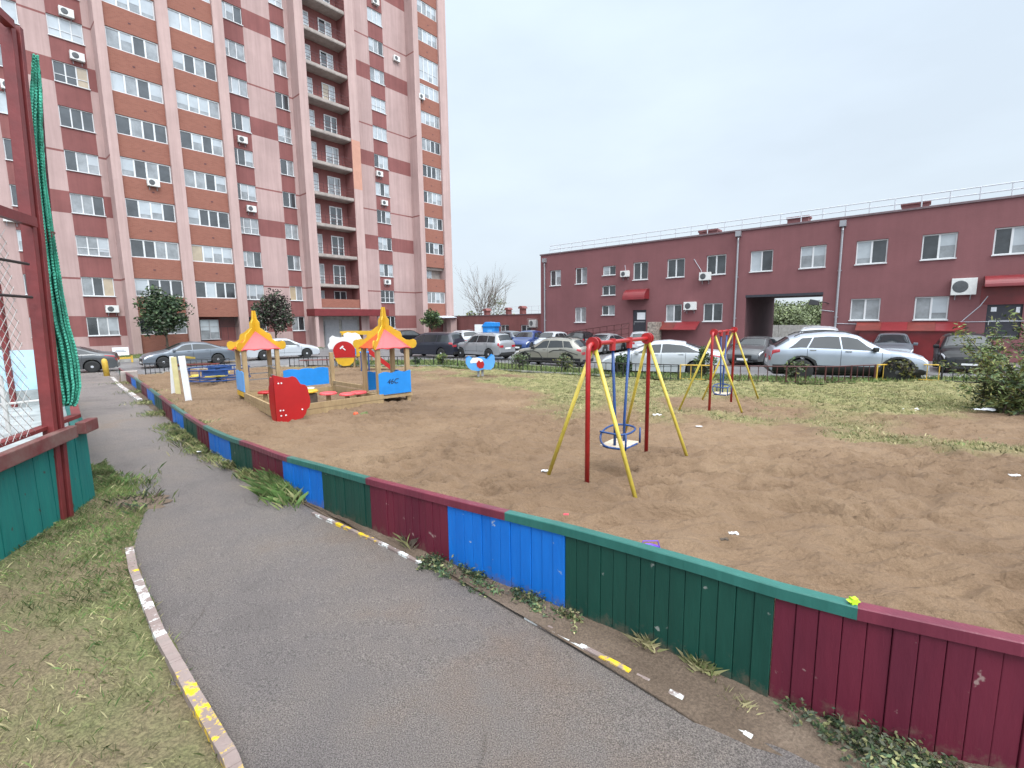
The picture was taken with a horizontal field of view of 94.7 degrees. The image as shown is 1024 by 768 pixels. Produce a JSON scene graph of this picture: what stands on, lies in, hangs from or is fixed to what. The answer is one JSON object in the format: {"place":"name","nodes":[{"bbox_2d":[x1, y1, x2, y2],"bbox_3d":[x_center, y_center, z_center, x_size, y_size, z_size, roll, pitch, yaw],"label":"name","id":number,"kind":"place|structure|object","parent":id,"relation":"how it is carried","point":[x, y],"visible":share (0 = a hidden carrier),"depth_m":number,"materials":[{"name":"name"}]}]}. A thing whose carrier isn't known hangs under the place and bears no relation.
{"place":"outdoors","nodes":[
{"label":"outdoors","id":0,"kind":"place"},
{"bbox_2d":[0,405,67,451],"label":"rink floor","id":1,"kind":"structure","parent":0,"point":[35,415],"depth_m":9.45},
{"bbox_2d":[0,376,38,432],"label":"goal frame","id":2,"kind":"object","parent":1,"relation":"on","point":[5,405],"visible":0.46,"depth_m":8.28,"materials":[{"name":"metal"}]},
{"bbox_2d":[0,7,98,560],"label":"hockey rink","id":3,"kind":"structure","parent":1,"relation":"on","point":[46,479],"depth_m":3.88,"materials":[{"name":"teal paint"}]},
{"bbox_2d":[0,458,242,767],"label":"lawn","id":4,"kind":"structure","parent":0,"point":[116,729],"depth_m":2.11,"materials":[{"name":"plant"}]},
{"bbox_2d":[92,461,166,495],"bbox_3d":[-4.241,1.049,5.038,1.085,0.098,1.434,-2,8,-12],"label":"weed clump","id":5,"kind":"object","parent":4,"relation":"on","point":[124,479],"visible":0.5,"depth_m":5.05,"materials":[{"name":"green plant"}]},
{"bbox_2d":[107,495,172,508],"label":"bare earth","id":6,"kind":"structure","parent":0,"point":[157,505],"depth_m":4.46,"materials":[{"name":"brown soil"}]},
{"bbox_2d":[98,486,179,514],"bbox_3d":[-3.542,1.096,4.484,0.645,0.098,0.744,-7,10,-41],"label":"weed clump","id":7,"kind":"object","parent":6,"relation":"on","point":[143,495],"visible":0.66,"depth_m":4.46,"materials":[{"name":"green plant"}]},
{"bbox_2d":[78,371,820,767],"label":"path","id":8,"kind":"structure","parent":0,"point":[304,635],"depth_m":2.30,"materials":[{"name":"grey asphalt"}]},
{"bbox_2d":[125,546,243,767],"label":"kerb","id":9,"kind":"structure","parent":8,"relation":"on","point":[215,733],"depth_m":2.07,"materials":[{"name":"grey concrete"}]},
{"bbox_2d":[311,512,752,738],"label":"kerb","id":10,"kind":"structure","parent":8,"relation":"on","point":[581,645],"depth_m":3.21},
{"bbox_2d":[80,337,1023,384],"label":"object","id":11,"kind":"structure","parent":0,"point":[140,369],"depth_m":28.86,"materials":[{"name":"concrete"}]},
{"bbox_2d":[76,346,119,372],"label":"parked car","id":12,"kind":"object","parent":11,"relation":"on","point":[90,359],"visible":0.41,"depth_m":25.15,"materials":[{"name":"grey paint"}]},
{"bbox_2d":[139,341,234,367],"bbox_3d":[-19.905,-1.888,29.060,2.146,1.460,4.792,7,11,44],"label":"parked car","id":13,"kind":"object","parent":11,"relation":"on","point":[201,350],"visible":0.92,"depth_m":28.47,"materials":[{"name":"grey paint"}]},
{"bbox_2d":[246,338,319,359],"bbox_3d":[-16.411,-2.562,33.697,4.792,1.460,2.146,-7,10,-38],"label":"parked car","id":14,"kind":"object","parent":11,"relation":"on","point":[292,348],"visible":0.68,"depth_m":33.25,"materials":[{"name":"white paint"}]},
{"bbox_2d":[419,308,443,331],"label":"young tree","id":15,"kind":"object","parent":11,"relation":"on","point":[430,318],"visible":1,"depth_m":54.98,"materials":[{"name":"green plant"}]},
{"bbox_2d":[400,332,464,357],"bbox_3d":[-5.625,-2.806,33.418,4.842,1.750,2.210,4,9,30],"label":"parked car","id":16,"kind":"object","parent":11,"relation":"on","point":[434,343],"visible":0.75,"depth_m":32.27,"materials":[{"name":"blue paint"}]},
{"bbox_2d":[457,332,514,358],"bbox_3d":[-1.895,-2.607,31.630,4.392,1.745,2.140,6,10,42],"label":"parked car","id":17,"kind":"object","parent":11,"relation":"on","point":[487,345],"visible":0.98,"depth_m":30.47,"materials":[{"name":"silver metal"}]},
{"bbox_2d":[475,322,499,333],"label":"blue booth","id":18,"kind":"object","parent":11,"relation":"on","point":[488,327],"visible":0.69,"depth_m":40.58,"materials":[{"name":"blue plastic"}]},
{"bbox_2d":[511,330,541,350],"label":"parked car","id":19,"kind":"object","parent":11,"relation":"on","point":[524,339],"visible":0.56,"depth_m":36.57,"materials":[{"name":"blue paint"}]},
{"bbox_2d":[514,336,593,364],"bbox_3d":[2.246,-1.808,25.857,4.242,1.611,2.088,4,9,34],"label":"parked car","id":20,"kind":"object","parent":11,"relation":"on","point":[549,349],"visible":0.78,"depth_m":24.92,"materials":[{"name":"beige paint"}]},
{"bbox_2d":[585,333,626,353],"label":"parked car","id":21,"kind":"object","parent":11,"relation":"on","point":[620,347],"visible":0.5,"depth_m":34.65,"materials":[{"name":"silver metal"}]},
{"bbox_2d":[601,340,723,374],"bbox_3d":[6.193,-1.110,19.541,4.792,1.460,2.146,3,8,23],"label":"parked car","id":22,"kind":"object","parent":11,"relation":"on","point":[679,352],"visible":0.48,"depth_m":18.64,"materials":[{"name":"white paint"}]},
{"bbox_2d":[727,336,775,364],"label":"parked car","id":23,"kind":"object","parent":11,"relation":"on","point":[754,348],"visible":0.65,"depth_m":24.96,"materials":[{"name":"grey paint"}]},
{"bbox_2d":[764,330,928,379],"bbox_3d":[11.421,-1.015,16.431,4.542,1.725,2.178,2,8,22],"label":"parked car","id":24,"kind":"object","parent":11,"relation":"on","point":[827,348],"visible":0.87,"depth_m":15.76,"materials":[{"name":"silver metal"}]},
{"bbox_2d":[872,333,917,352],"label":"parked car","id":25,"kind":"object","parent":11,"relation":"on","point":[898,341],"visible":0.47,"depth_m":24.77,"materials":[{"name":"grey paint"}]},
{"bbox_2d":[932,333,1002,371],"bbox_3d":[18.922,-1.342,19.750,2.088,1.565,4.242,5,10,38],"label":"parked car","id":26,"kind":"object","parent":11,"relation":"on","point":[946,349],"visible":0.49,"depth_m":18.95,"materials":[{"name":"black paint"}]},
{"bbox_2d":[119,376,995,767],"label":"dirt verge","id":27,"kind":"structure","parent":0,"point":[703,702],"depth_m":2.04,"materials":[{"name":"brown soil"}]},
{"bbox_2d":[98,380,254,479],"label":"verge weeds","id":28,"kind":"object","parent":27,"relation":"on","point":[178,433],"visible":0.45,"depth_m":7.01,"materials":[{"name":"green plant"}]},
{"bbox_2d":[239,467,307,510],"bbox_3d":[-2.311,1.001,4.740,1.216,0.210,0.768,5,9,35],"label":"weed clump","id":29,"kind":"object","parent":27,"relation":"on","point":[264,484],"visible":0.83,"depth_m":4.50,"materials":[{"name":"green plant"}]},
{"bbox_2d":[415,550,461,578],"bbox_3d":[-0.503,1.208,3.163,0.276,0.139,0.360,-7,10,-39],"label":"weed clump","id":30,"kind":"object","parent":27,"relation":"on","point":[437,562],"visible":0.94,"depth_m":3.14,"materials":[{"name":"green plant"}]},
{"bbox_2d":[445,561,504,597],"bbox_3d":[-0.191,1.225,2.955,0.480,0.111,0.266,7,11,45],"label":"weed clump","id":31,"kind":"object","parent":27,"relation":"on","point":[477,575],"visible":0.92,"depth_m":2.94,"materials":[{"name":"green plant"}]},
{"bbox_2d":[507,585,556,621],"bbox_3d":[0.147,1.241,2.704,0.409,0.119,0.254,6,10,39],"label":"weed clump","id":32,"kind":"object","parent":27,"relation":"on","point":[533,600],"visible":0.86,"depth_m":2.69,"materials":[{"name":"green plant"}]},
{"bbox_2d":[549,603,583,633],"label":"weed clump","id":33,"kind":"object","parent":27,"relation":"on","point":[573,615],"visible":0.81,"depth_m":2.54,"materials":[{"name":"green plant"}]},
{"bbox_2d":[622,629,667,652],"bbox_3d":[0.659,1.258,2.295,0.234,0.084,0.139,7,11,43],"label":"weed clump","id":34,"kind":"object","parent":27,"relation":"on","point":[646,642],"visible":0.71,"depth_m":2.29,"materials":[{"name":"green plant"}]},
{"bbox_2d":[677,648,729,681],"bbox_3d":[0.872,1.270,2.149,0.185,0.084,0.236,-7,10,-41],"label":"weed clump","id":35,"kind":"object","parent":27,"relation":"on","point":[697,664],"visible":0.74,"depth_m":2.12,"materials":[{"name":"green plant"}]},
{"bbox_2d":[772,696,945,767],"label":"weed clump","id":36,"kind":"object","parent":27,"relation":"on","point":[864,743],"visible":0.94,"depth_m":1.74,"materials":[{"name":"green plant"}]},
{"bbox_2d":[859,719,971,767],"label":"weed clump","id":37,"kind":"object","parent":27,"relation":"on","point":[952,759],"visible":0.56,"depth_m":1.69,"materials":[{"name":"green plant"}]},
{"bbox_2d":[138,365,1023,683],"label":"playground sand","id":38,"kind":"structure","parent":0,"point":[926,529],"depth_m":5.30,"materials":[{"name":"brown sand"}]},
{"bbox_2d":[169,356,194,400],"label":"leaning slabs","id":39,"kind":"structure","parent":38,"relation":"on","point":[175,381],"depth_m":13.55,"materials":[{"name":"yellow paint"}]},
{"bbox_2d":[187,365,250,382],"bbox_3d":[-10.938,-0.325,17.569,2.138,0.715,2.138,-1,8,0],"label":"carousel","id":40,"kind":"object","parent":38,"relation":"on","point":[218,373],"visible":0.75,"depth_m":17.13,"materials":[{"name":"paint"}]},
{"bbox_2d":[227,307,416,421],"bbox_3d":[-4.699,-0.621,11.660,3.502,2.486,4.801,-7,10,-41],"label":"sandbox playhouse","id":41,"kind":"object","parent":38,"relation":"on","point":[289,395],"visible":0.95,"depth_m":11.52,"materials":[{"name":"blue wood"}]},
{"bbox_2d":[328,332,362,367],"bbox_3d":[-9.137,-1.796,25.812,1.979,2.043,0.718,-1,8,-5],"label":"play train","id":42,"kind":"object","parent":38,"relation":"on","point":[343,348],"visible":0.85,"depth_m":25.59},
{"bbox_2d":[161,365,610,377],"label":"kerb","id":43,"kind":"structure","parent":38,"relation":"on","point":[525,371],"depth_m":24.46,"materials":[{"name":"concrete"}]},
{"bbox_2d":[465,354,494,376],"bbox_3d":[-1.281,-0.674,19.053,1.160,1.032,0.466,-2,8,-8],"label":"rocker","id":44,"kind":"object","parent":38,"relation":"on","point":[477,364],"visible":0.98,"depth_m":18.83,"materials":[{"name":"blue plastic"}]},
{"bbox_2d":[118,368,1023,767],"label":"board fence","id":45,"kind":"object","parent":38,"relation":"on","point":[944,686],"visible":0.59,"depth_m":2.04,"materials":[{"name":"red paint"}]},
{"bbox_2d":[153,366,1023,455],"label":"playground grass","id":46,"kind":"structure","parent":38,"relation":"on","point":[886,438],"depth_m":11.38,"materials":[{"name":"green plant"}]},
{"bbox_2d":[547,333,687,497],"bbox_3d":[1.427,0.258,5.653,1.170,1.713,2.448,5,9,34],"label":"swing","id":47,"kind":"object","parent":38,"relation":"on","point":[594,344],"visible":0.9,"depth_m":4.87,"materials":[{"name":"red paint"}]},
{"bbox_2d":[599,337,640,450],"bbox_3d":[1.224,0.099,5.325,0.327,1.234,0.529,5,10,36],"label":"hanging swing chair","id":48,"kind":"object","parent":47,"relation":"hanging from","point":[614,444],"visible":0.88,"depth_m":5.34,"materials":[{"name":"blue paint"}]},
{"bbox_2d":[578,361,678,380],"bbox_3d":[4.247,-0.486,17.936,4.332,0.754,0.142,7,11,44],"label":"metal fence","id":49,"kind":"object","parent":38,"relation":"on","point":[635,369],"visible":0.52,"depth_m":17.52,"materials":[{"name":"black metal"}]},
{"bbox_2d":[678,327,758,412],"bbox_3d":[4.608,-0.306,10.340,1.262,1.852,2.948,5,9,34],"label":"swing","id":50,"kind":"object","parent":38,"relation":"on","point":[715,332],"visible":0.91,"depth_m":9.41,"materials":[{"name":"red paint"}]},
{"bbox_2d":[712,329,731,395],"bbox_3d":[4.463,-0.458,9.993,0.327,1.386,0.710,5,9,34],"label":"hanging swing chair","id":51,"kind":"object","parent":50,"relation":"hanging from","point":[722,393],"visible":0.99,"depth_m":9.98,"materials":[{"name":"blue paint"}]},
{"bbox_2d":[713,364,875,384],"bbox_3d":[9.162,-0.273,15.078,4.925,0.688,0.989,1,8,9],"label":"metal fence","id":52,"kind":"object","parent":38,"relation":"on","point":[786,381],"visible":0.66,"depth_m":14.90,"materials":[{"name":"metal"}]},
{"bbox_2d":[933,306,1023,415],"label":"shrub","id":53,"kind":"object","parent":38,"relation":"on","point":[1016,381],"visible":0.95,"depth_m":9.14,"materials":[{"name":"green plant"}]},
{"bbox_2d":[373,363,981,383],"bbox_3d":[2.104,-0.750,22.025,30.290,0.437,5.554,4,9,33],"label":"grass strip","id":54,"kind":"object","parent":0,"point":[699,375],"depth_m":16.07,"materials":[{"name":"plant"}]},
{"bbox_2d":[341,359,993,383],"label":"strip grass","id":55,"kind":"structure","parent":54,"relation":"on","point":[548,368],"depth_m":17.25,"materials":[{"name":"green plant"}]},
{"bbox_2d":[693,345,717,375],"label":"shrub","id":56,"kind":"object","parent":54,"relation":"on","point":[704,361],"visible":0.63,"depth_m":16.99,"materials":[{"name":"green plant"}]},
{"bbox_2d":[781,356,808,376],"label":"shrub","id":57,"kind":"object","parent":54,"relation":"on","point":[791,371],"visible":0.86,"depth_m":15.67,"materials":[{"name":"green plant"}]},
{"bbox_2d":[884,357,918,378],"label":"shrub","id":58,"kind":"object","parent":54,"relation":"on","point":[907,371],"visible":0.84,"depth_m":14.98,"materials":[{"name":"green plant"}]},
{"bbox_2d":[445,0,1023,315],"label":"sky","id":59,"kind":"structure","parent":0,"point":[570,121],"materials":[{"name":"white"}]},
{"bbox_3d":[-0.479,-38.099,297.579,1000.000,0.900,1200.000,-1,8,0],"label":"ground","id":60,"kind":"structure","parent":0,"visible":0},
{"bbox_2d":[0,0,456,355],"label":"apartment tower","id":61,"kind":"structure","parent":60,"relation":"on","point":[323,108],"depth_m":42.21,"materials":[{"name":"pink paint"}]},
{"bbox_2d":[0,0,19,25],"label":"window","id":62,"kind":"structure","parent":61,"relation":"in","point":[8,6],"depth_m":31.67,"materials":[{"name":"white glass"}]},
{"bbox_2d":[46,13,84,45],"bbox_3d":[-31.818,-25.236,33.633,0.250,1.445,1.970,6,10,41],"label":"window","id":63,"kind":"structure","parent":61,"relation":"in","point":[63,29],"depth_m":33.66,"materials":[{"name":"white glass"}]},
{"bbox_2d":[52,60,90,90],"bbox_3d":[-31.781,-22.264,34.036,0.250,1.445,1.970,6,10,41],"label":"window","id":64,"kind":"structure","parent":61,"relation":"in","point":[64,73],"depth_m":34.07,"materials":[{"name":"grey glass"}]},
{"bbox_2d":[58,105,95,133],"bbox_3d":[-31.744,-19.291,34.440,0.250,1.445,1.970,6,10,41],"label":"window","id":65,"kind":"structure","parent":61,"relation":"in","point":[71,118],"depth_m":34.47,"materials":[{"name":"grey glass"}]},
{"bbox_2d":[64,150,100,175],"bbox_3d":[-31.706,-16.319,34.843,0.250,1.445,1.970,6,10,41],"label":"window","id":66,"kind":"structure","parent":61,"relation":"in","point":[74,161],"depth_m":34.87,"materials":[{"name":"white glass"}]},
{"bbox_2d":[69,193,106,216],"bbox_3d":[-31.669,-13.346,35.247,0.250,1.445,1.970,6,10,41],"label":"window","id":67,"kind":"structure","parent":61,"relation":"in","point":[80,204],"depth_m":35.28,"materials":[{"name":"grey glass"}]},
{"bbox_2d":[75,235,111,257],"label":"window","id":68,"kind":"structure","parent":61,"relation":"in","point":[86,246],"depth_m":35.68,"materials":[{"name":"white glass"}]},
{"bbox_2d":[81,277,115,296],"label":"window","id":69,"kind":"structure","parent":61,"relation":"in","point":[91,286],"depth_m":36.09,"materials":[{"name":"grey glass"}]},
{"bbox_2d":[86,317,120,336],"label":"window","id":70,"kind":"structure","parent":61,"relation":"in","point":[96,326],"depth_m":36.50,"materials":[{"name":"grey glass"}]},
{"bbox_2d":[199,320,219,339],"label":"loggia window","id":71,"kind":"structure","parent":61,"relation":"in","point":[209,329],"depth_m":41.27,"materials":[{"name":"grey glass"}]},
{"bbox_2d":[221,0,242,25],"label":"window","id":72,"kind":"structure","parent":61,"relation":"in","point":[232,13],"depth_m":41.32,"materials":[{"name":"grey glass"}]},
{"bbox_2d":[225,38,245,62],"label":"window","id":73,"kind":"structure","parent":61,"relation":"in","point":[234,50],"depth_m":41.73,"materials":[{"name":"white glass"}]},
{"bbox_2d":[228,76,248,98],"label":"window","id":74,"kind":"structure","parent":61,"relation":"in","point":[236,86],"depth_m":42.14,"materials":[{"name":"white glass"}]},
{"bbox_2d":[231,112,251,133],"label":"window","id":75,"kind":"structure","parent":61,"relation":"in","point":[239,122],"depth_m":42.54,"materials":[{"name":"grey glass"}]},
{"bbox_2d":[234,148,253,167],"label":"window","id":76,"kind":"structure","parent":61,"relation":"in","point":[242,157],"depth_m":42.94,"materials":[{"name":"white glass"}]},
{"bbox_2d":[237,183,256,201],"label":"window","id":77,"kind":"structure","parent":61,"relation":"in","point":[245,192],"depth_m":43.35,"materials":[{"name":"white glass"}]},
{"bbox_2d":[240,217,259,235],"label":"window","id":78,"kind":"structure","parent":61,"relation":"in","point":[248,226],"depth_m":43.76,"materials":[{"name":"grey glass"}]},
{"bbox_2d":[243,251,261,267],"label":"window","id":79,"kind":"structure","parent":61,"relation":"in","point":[251,259],"depth_m":44.17,"materials":[{"name":"grey glass"}]},
{"bbox_2d":[246,284,263,299],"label":"window","id":80,"kind":"structure","parent":61,"relation":"in","point":[254,292],"depth_m":44.52,"materials":[{"name":"white glass"}]},
{"bbox_2d":[270,22,285,43],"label":"window","id":81,"kind":"structure","parent":61,"relation":"in","point":[277,32],"depth_m":44.23,"materials":[{"name":"white glass"}]},
{"bbox_2d":[272,57,287,77],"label":"window","id":82,"kind":"structure","parent":61,"relation":"in","point":[279,67],"depth_m":44.62,"materials":[{"name":"white glass"}]},
{"bbox_2d":[324,320,339,346],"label":"entrance door","id":83,"kind":"structure","parent":61,"relation":"in","point":[331,327],"depth_m":49.28,"materials":[{"name":"grey metal"}]},
{"bbox_2d":[329,206,342,225],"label":"loggia door","id":84,"kind":"structure","parent":61,"relation":"in","point":[333,211],"depth_m":49.94,"materials":[{"name":"white plastic"}]},
{"bbox_2d":[331,236,343,254],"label":"loggia door","id":85,"kind":"structure","parent":61,"relation":"in","point":[335,240],"depth_m":50.35,"materials":[{"name":"white plastic"}]},
{"bbox_2d":[333,265,345,284],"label":"loggia door","id":86,"kind":"structure","parent":61,"relation":"in","point":[338,270],"depth_m":50.73,"materials":[{"name":"white plastic"}]},
{"bbox_2d":[456,265,514,314],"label":"bare tree","id":87,"kind":"object","parent":60,"relation":"on","point":[490,298],"visible":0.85,"depth_m":83.46,"materials":[{"name":"grey plant"}]},
{"bbox_2d":[454,305,540,331],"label":"link building","id":88,"kind":"structure","parent":60,"relation":"on","point":[509,321],"depth_m":53.33,"materials":[{"name":"red brick"}]},
{"bbox_2d":[540,180,1023,362],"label":"red building","id":89,"kind":"structure","parent":60,"relation":"on","point":[869,276],"depth_m":29.34,"materials":[{"name":"paint"}]},
{"bbox_2d":[633,310,645,331],"bbox_3d":[10.207,-4.901,37.711,1.156,1.995,0.110,6,10,41],"label":"door","id":90,"kind":"structure","parent":89,"relation":"in","point":[639,316],"depth_m":37.70,"materials":[{"name":"grey metal"}]},
{"bbox_2d":[632,262,647,280],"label":"window","id":91,"kind":"structure","parent":89,"relation":"in","point":[641,268],"depth_m":37.18,"materials":[{"name":"grey glass"}]},
{"bbox_2d":[666,304,681,321],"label":"window","id":92,"kind":"structure","parent":89,"relation":"in","point":[673,313],"depth_m":35.82,"materials":[{"name":"white glass"}]},
{"bbox_2d":[666,258,684,278],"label":"window","id":93,"kind":"structure","parent":89,"relation":"in","point":[676,267],"depth_m":35.34,"materials":[{"name":"grey glass"}]},
{"bbox_2d":[702,303,722,321],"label":"window","id":94,"kind":"structure","parent":89,"relation":"in","point":[713,311],"depth_m":33.95,"materials":[{"name":"grey glass"}]},
{"bbox_2d":[707,254,725,274],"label":"window","id":95,"kind":"structure","parent":89,"relation":"in","point":[716,264],"depth_m":33.43,"materials":[{"name":"grey glass"}]},
{"bbox_2d":[749,250,772,272],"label":"window","id":96,"kind":"structure","parent":89,"relation":"in","point":[761,261],"depth_m":31.56,"materials":[{"name":"white glass"}]},
{"bbox_2d":[798,245,826,268],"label":"window","id":97,"kind":"structure","parent":89,"relation":"in","point":[811,257],"depth_m":29.65,"materials":[{"name":"grey glass"}]},
{"bbox_2d":[848,298,880,320],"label":"window","id":98,"kind":"structure","parent":89,"relation":"in","point":[861,309],"depth_m":28.23,"materials":[{"name":"grey glass"}]},
{"bbox_2d":[854,239,888,265],"bbox_3d":[21.094,-7.721,27.699,1.546,1.398,0.250,6,10,41],"label":"window","id":99,"kind":"structure","parent":89,"relation":"in","point":[870,252],"depth_m":27.74,"materials":[{"name":"grey glass"}]},
{"bbox_2d":[912,296,949,320],"bbox_3d":[23.320,-4.196,26.270,1.501,1.320,0.250,6,10,41],"label":"window","id":100,"kind":"structure","parent":89,"relation":"in","point":[935,308],"depth_m":26.31,"materials":[{"name":"white glass"}]},
{"bbox_2d":[920,232,957,260],"bbox_3d":[23.323,-7.490,25.784,1.505,1.398,0.250,6,10,41],"label":"window","id":101,"kind":"structure","parent":89,"relation":"in","point":[943,246],"depth_m":25.82,"materials":[{"name":"grey glass"}]},
{"bbox_2d":[950,278,977,299],"bbox_3d":[24.081,-5.067,25.173,0.996,1.122,0.326,6,10,41],"label":"air conditioner","id":102,"kind":"object","parent":89,"relation":"attached to","point":[963,286],"visible":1,"depth_m":25.04,"materials":[{"name":"white metal"}]},
{"bbox_2d":[984,304,1022,338],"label":"door","id":103,"kind":"structure","parent":89,"relation":"in","point":[996,311],"depth_m":24.52,"materials":[{"name":"grey metal"}]},
{"bbox_2d":[991,226,1023,255],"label":"window","id":104,"kind":"structure","parent":89,"relation":"in","point":[1008,240],"depth_m":24.11,"materials":[{"name":"grey glass"}]},
{"bbox_2d":[773,299,818,331],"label":"willow tree","id":105,"kind":"object","parent":60,"relation":"on","point":[787,315],"visible":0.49,"depth_m":60.27,"materials":[{"name":"green plant"}]},
{"bbox_2d":[772,325,820,336],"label":"concrete wall","id":106,"kind":"structure","parent":60,"relation":"on","point":[785,330],"depth_m":58.63,"materials":[{"name":"grey concrete"}]},
{"bbox_2d":[781,300,821,323],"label":"willow tree","id":107,"kind":"object","parent":60,"relation":"on","point":[807,307],"visible":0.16,"depth_m":64.47,"materials":[{"name":"green plant"}]},
{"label":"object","id":108,"kind":"structure","parent":0,"visible":0},
{"bbox_2d":[132,284,194,347],"bbox_3d":[-26.419,-4.755,35.900,3.825,5.484,4.460,-1,8,0],"label":"broadleaf tree","id":109,"kind":"object","parent":108,"relation":"on","point":[161,314],"visible":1,"depth_m":35.06,"materials":[{"name":"green plant"}]},
{"bbox_2d":[250,288,295,337],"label":"seeding tree","id":110,"kind":"object","parent":108,"relation":"on","point":[271,309],"visible":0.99,"depth_m":41.01,"materials":[{"name":"green plant"}]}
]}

